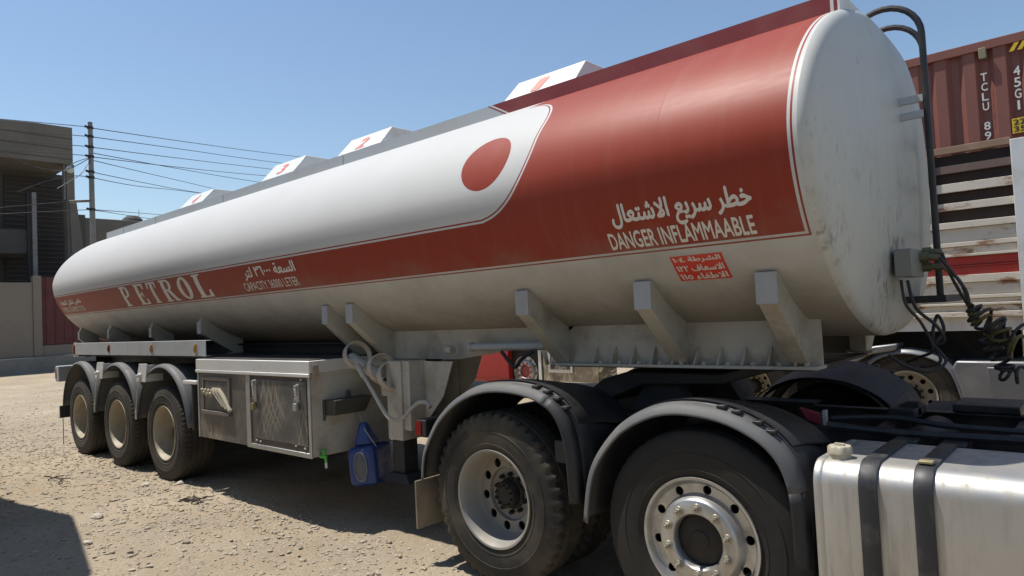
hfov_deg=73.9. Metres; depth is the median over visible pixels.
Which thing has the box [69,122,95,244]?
utility pole
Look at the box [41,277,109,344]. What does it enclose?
metal gate
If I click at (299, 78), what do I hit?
sky
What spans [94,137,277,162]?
power cable
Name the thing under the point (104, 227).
house
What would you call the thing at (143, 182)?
power cable
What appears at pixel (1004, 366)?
coiled hose
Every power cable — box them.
[0,119,84,126]
[0,128,85,136]
[0,139,84,146]
[0,148,84,155]
[0,152,88,170]
[0,200,88,207]
[0,210,78,213]
[17,175,89,191]
[57,160,90,188]
[93,153,255,181]
[94,128,297,156]
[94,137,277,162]
[94,147,267,168]
[94,157,264,175]
[94,160,213,188]
[95,172,198,192]
[95,178,195,192]
[96,209,160,214]
[96,210,149,218]
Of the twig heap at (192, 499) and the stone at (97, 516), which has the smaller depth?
the stone at (97, 516)
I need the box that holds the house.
[79,214,142,247]
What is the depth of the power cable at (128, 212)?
39.88 m
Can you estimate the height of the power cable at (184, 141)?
5.227 m
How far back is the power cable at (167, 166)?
36.10 m
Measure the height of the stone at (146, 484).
0.053 m
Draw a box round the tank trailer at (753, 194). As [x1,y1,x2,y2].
[53,0,961,484]
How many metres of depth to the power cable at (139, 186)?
35.44 m
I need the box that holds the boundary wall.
[0,276,91,375]
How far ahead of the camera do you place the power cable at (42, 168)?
23.84 m
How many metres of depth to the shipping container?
7.50 m
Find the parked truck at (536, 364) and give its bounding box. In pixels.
[475,350,616,397]
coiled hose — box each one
[939,256,1023,344]
[941,252,1023,383]
[942,266,1023,355]
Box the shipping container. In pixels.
[905,31,1023,312]
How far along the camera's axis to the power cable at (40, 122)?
23.60 m
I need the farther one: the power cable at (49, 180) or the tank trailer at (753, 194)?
the power cable at (49, 180)
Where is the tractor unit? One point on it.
(850, 468)
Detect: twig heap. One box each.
[43,475,70,483]
[178,495,212,503]
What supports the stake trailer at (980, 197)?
on the ground
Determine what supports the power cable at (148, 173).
attached to the utility pole
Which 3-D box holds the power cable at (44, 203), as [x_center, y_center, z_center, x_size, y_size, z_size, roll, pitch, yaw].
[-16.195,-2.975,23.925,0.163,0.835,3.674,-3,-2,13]
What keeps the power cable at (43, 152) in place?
attached to the utility pole
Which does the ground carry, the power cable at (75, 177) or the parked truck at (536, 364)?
the parked truck at (536, 364)
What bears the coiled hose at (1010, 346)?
attached to the tank trailer at (753, 194)
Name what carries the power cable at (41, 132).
attached to the utility pole
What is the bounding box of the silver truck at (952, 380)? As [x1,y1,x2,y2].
[850,342,1023,414]
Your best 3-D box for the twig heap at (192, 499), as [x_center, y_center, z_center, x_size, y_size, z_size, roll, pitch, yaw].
[-3.067,2.061,6.630,0.374,0.044,0.204,-4,-2,24]
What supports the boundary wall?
on the ground
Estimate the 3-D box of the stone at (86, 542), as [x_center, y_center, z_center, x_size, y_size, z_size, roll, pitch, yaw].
[-3.386,2.029,5.432,0.090,0.040,0.063,-5,-3,42]
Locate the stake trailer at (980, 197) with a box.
[749,137,1023,397]
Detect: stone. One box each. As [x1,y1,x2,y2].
[83,540,92,544]
[90,513,103,518]
[141,482,150,486]
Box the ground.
[0,330,1023,575]
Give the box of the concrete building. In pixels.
[0,120,82,345]
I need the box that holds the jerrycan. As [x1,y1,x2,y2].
[348,412,393,485]
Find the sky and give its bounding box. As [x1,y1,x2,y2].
[0,0,1023,220]
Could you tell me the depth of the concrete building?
36.03 m
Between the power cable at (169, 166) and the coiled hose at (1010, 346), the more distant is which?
the power cable at (169, 166)
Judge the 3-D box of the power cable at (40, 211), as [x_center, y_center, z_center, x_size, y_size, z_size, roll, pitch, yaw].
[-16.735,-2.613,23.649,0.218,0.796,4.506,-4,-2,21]
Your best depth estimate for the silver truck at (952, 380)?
7.54 m
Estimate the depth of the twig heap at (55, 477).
7.94 m
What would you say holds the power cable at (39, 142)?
attached to the utility pole
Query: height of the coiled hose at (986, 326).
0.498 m
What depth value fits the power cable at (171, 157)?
34.91 m
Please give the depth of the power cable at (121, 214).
42.47 m
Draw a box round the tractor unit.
[415,361,1023,575]
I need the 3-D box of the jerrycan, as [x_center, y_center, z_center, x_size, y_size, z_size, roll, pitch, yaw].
[-1.217,1.325,5.707,0.351,0.633,0.360,-3,-2,17]
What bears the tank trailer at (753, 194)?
on the ground

